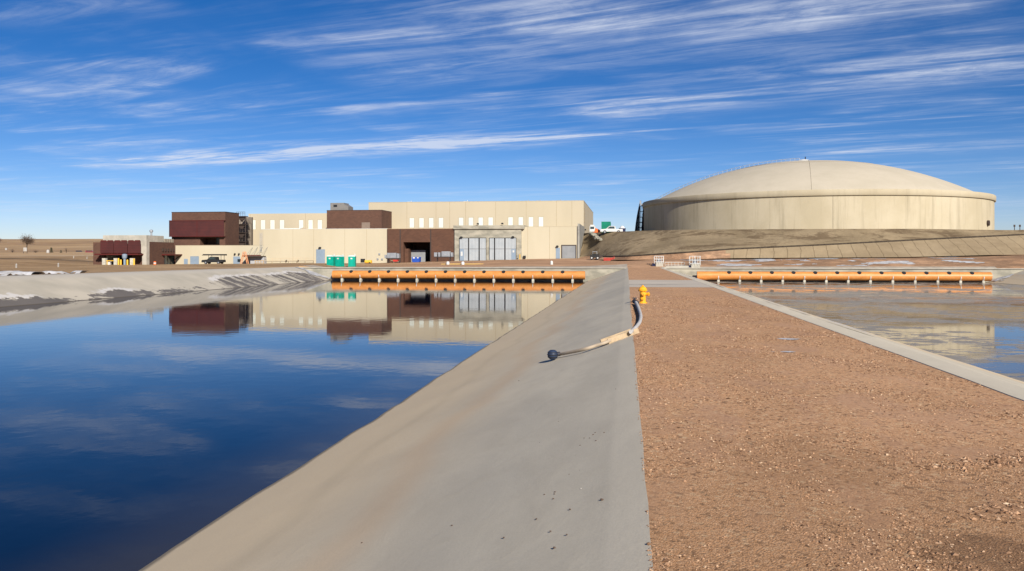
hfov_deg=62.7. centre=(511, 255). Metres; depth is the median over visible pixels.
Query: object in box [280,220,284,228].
window
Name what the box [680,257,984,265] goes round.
snow
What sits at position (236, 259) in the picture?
door
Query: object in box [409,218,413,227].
window
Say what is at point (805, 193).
storage tank
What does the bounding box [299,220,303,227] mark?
window
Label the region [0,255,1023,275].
ground
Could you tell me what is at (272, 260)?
railing
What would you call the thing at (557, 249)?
door
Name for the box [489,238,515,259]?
bay door
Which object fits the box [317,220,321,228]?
window
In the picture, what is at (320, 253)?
door
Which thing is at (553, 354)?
strainer
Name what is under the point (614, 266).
path
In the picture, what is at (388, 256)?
generator
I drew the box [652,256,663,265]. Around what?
gate stand
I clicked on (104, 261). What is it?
pillar
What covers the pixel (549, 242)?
building
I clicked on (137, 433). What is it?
water
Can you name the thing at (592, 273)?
retaining wall
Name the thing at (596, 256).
wheel loader
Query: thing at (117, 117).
sky
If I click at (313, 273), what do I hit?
snow
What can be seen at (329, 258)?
door
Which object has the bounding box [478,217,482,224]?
window
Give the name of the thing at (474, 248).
bay door
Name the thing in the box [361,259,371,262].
compressor
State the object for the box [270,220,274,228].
window
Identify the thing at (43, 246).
hills
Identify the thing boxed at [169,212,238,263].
building
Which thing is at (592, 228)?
dump truck
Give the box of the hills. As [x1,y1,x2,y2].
[0,239,1023,255]
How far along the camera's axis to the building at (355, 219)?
222.13 m
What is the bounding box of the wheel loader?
[590,251,602,259]
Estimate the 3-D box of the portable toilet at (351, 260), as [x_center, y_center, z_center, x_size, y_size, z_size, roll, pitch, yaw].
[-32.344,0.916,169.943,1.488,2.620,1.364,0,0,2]
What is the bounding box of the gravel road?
[628,268,1023,570]
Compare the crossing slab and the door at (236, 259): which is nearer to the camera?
the crossing slab
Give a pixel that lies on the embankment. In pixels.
(636, 242)
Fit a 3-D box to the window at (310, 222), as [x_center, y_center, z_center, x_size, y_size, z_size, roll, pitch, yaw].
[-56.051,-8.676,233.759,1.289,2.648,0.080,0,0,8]
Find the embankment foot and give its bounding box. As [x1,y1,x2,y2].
[581,235,1023,259]
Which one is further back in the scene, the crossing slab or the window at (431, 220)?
the window at (431, 220)
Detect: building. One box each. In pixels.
[93,230,181,264]
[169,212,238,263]
[175,245,267,263]
[249,213,326,244]
[264,228,387,263]
[327,210,391,228]
[368,199,592,232]
[387,228,454,262]
[453,223,524,260]
[522,226,577,258]
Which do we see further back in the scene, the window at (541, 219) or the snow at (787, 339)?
the window at (541, 219)
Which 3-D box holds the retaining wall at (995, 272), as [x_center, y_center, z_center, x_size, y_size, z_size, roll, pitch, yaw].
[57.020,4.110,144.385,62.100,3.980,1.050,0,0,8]
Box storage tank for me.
[635,157,995,230]
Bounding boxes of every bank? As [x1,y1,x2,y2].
[0,267,333,306]
[986,270,1023,284]
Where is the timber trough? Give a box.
[600,328,639,344]
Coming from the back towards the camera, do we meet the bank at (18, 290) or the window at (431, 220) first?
the window at (431, 220)
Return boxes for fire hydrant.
[638,285,649,302]
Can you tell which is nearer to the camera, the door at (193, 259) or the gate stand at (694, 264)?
the gate stand at (694, 264)
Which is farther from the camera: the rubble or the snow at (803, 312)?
the rubble
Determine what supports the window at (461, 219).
in the building at (467, 212)
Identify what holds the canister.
on the ground
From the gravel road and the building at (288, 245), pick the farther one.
the building at (288, 245)
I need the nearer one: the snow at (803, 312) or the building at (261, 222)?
the snow at (803, 312)
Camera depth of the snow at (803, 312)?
30.10 m
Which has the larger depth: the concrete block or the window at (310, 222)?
the window at (310, 222)
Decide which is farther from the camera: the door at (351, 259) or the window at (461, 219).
the window at (461, 219)
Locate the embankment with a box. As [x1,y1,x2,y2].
[580,229,1023,257]
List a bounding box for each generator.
[385,253,399,262]
[434,251,452,261]
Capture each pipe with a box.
[332,270,584,279]
[697,271,991,280]
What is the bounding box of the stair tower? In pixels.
[236,212,252,244]
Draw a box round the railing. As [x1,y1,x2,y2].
[265,258,305,263]
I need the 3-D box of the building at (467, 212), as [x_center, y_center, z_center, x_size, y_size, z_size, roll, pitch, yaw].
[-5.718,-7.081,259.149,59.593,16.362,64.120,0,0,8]
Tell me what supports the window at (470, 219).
in the building at (467, 212)
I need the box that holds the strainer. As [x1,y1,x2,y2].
[547,350,560,359]
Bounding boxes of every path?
[306,264,626,267]
[662,266,995,267]
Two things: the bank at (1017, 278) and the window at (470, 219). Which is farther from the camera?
the window at (470, 219)
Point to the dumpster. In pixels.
(416, 259)
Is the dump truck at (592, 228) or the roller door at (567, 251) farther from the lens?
the dump truck at (592, 228)
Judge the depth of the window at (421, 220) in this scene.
229.41 m
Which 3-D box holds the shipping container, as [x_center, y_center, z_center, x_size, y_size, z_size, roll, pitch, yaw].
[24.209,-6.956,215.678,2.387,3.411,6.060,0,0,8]
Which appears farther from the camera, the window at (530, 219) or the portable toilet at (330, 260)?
the window at (530, 219)
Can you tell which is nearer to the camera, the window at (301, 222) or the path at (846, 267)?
the path at (846, 267)
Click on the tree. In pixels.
(29, 240)
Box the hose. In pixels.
[560,297,641,354]
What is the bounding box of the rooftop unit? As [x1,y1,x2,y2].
[330,203,352,209]
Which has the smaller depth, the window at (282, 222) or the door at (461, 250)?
the door at (461, 250)
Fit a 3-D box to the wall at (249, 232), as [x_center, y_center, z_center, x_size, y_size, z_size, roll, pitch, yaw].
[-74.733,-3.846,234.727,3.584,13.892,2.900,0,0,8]
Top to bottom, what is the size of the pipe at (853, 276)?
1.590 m
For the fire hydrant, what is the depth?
37.04 m
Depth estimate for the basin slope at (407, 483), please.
11.49 m
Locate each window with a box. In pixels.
[261,220,265,228]
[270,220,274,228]
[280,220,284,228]
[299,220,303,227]
[308,220,312,228]
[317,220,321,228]
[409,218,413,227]
[419,218,423,227]
[429,218,433,227]
[438,217,443,227]
[459,217,463,224]
[468,217,472,224]
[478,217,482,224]
[488,217,492,224]
[508,217,512,224]
[518,217,522,224]
[528,217,532,225]
[539,217,543,225]
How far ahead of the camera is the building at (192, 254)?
211.89 m
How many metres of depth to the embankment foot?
157.87 m
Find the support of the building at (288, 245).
on the ground
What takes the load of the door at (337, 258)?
in the portable toilet at (339, 260)
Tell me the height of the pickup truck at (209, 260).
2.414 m
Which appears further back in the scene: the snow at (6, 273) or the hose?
the snow at (6, 273)
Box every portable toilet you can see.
[326,255,334,265]
[335,255,344,266]
[348,255,356,266]
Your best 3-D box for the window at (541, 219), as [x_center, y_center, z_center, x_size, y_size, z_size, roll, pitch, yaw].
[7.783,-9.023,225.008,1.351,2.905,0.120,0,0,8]
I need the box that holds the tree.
[21,235,35,247]
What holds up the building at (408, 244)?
on the ground
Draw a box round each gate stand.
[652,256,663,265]
[689,256,700,267]
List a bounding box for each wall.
[239,217,251,244]
[300,267,624,280]
[578,224,583,257]
[665,268,1023,281]
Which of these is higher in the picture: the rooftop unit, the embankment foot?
the rooftop unit
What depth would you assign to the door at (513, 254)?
201.17 m
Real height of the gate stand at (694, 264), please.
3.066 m
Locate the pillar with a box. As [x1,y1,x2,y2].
[102,258,106,264]
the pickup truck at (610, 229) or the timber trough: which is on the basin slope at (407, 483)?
the timber trough
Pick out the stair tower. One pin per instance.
(242, 227)
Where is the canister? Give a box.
[122,254,126,264]
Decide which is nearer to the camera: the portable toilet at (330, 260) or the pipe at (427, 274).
the pipe at (427, 274)
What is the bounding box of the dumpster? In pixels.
[412,257,420,261]
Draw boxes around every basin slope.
[139,268,652,570]
[662,268,1023,400]
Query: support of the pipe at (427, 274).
on the pipe support
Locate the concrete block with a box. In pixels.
[663,266,688,267]
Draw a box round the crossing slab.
[629,280,710,286]
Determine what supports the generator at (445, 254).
on the ground
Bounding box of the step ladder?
[240,252,248,263]
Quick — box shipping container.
[601,222,610,228]
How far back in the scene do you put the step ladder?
206.72 m
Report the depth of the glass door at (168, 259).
211.11 m
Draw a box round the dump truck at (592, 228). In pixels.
[589,225,599,231]
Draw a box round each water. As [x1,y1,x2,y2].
[0,280,586,570]
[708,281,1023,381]
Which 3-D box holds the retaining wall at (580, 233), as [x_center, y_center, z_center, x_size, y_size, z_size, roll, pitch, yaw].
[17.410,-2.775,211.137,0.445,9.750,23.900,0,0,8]
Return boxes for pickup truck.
[201,254,226,263]
[600,226,622,232]
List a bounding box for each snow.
[0,271,86,275]
[297,267,332,278]
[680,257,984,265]
[685,274,875,335]
[771,338,796,351]
[990,273,1015,281]
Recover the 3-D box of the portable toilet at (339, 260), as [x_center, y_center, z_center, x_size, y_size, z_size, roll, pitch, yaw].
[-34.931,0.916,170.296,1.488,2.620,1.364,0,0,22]
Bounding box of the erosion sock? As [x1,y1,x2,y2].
[603,234,1023,256]
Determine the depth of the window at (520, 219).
225.74 m
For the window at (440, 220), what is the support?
in the building at (467, 212)
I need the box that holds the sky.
[0,0,1023,238]
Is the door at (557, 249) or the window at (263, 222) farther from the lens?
the window at (263, 222)
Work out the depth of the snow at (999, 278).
139.01 m
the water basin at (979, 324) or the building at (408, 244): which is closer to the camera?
the water basin at (979, 324)
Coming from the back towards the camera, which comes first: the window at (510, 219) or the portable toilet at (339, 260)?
the window at (510, 219)
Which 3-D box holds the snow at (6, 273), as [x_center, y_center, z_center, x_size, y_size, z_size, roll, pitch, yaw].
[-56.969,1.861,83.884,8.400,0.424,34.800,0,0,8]
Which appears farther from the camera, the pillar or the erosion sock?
the pillar
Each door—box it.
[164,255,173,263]
[190,256,198,263]
[233,256,240,263]
[316,249,324,262]
[328,257,331,265]
[336,257,339,265]
[349,257,353,265]
[411,250,428,261]
[459,238,485,259]
[460,249,463,260]
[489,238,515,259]
[511,249,515,259]
[556,248,559,258]
[561,245,575,257]
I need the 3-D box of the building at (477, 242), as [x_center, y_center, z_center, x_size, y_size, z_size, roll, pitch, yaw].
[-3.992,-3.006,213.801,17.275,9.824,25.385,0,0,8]
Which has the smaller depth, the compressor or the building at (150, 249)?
the compressor
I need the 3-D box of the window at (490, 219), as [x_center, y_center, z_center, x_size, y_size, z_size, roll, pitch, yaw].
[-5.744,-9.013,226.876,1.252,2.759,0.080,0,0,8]
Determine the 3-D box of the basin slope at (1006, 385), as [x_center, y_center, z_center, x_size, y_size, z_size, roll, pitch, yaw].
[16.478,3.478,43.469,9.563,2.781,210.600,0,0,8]
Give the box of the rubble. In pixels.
[589,231,601,240]

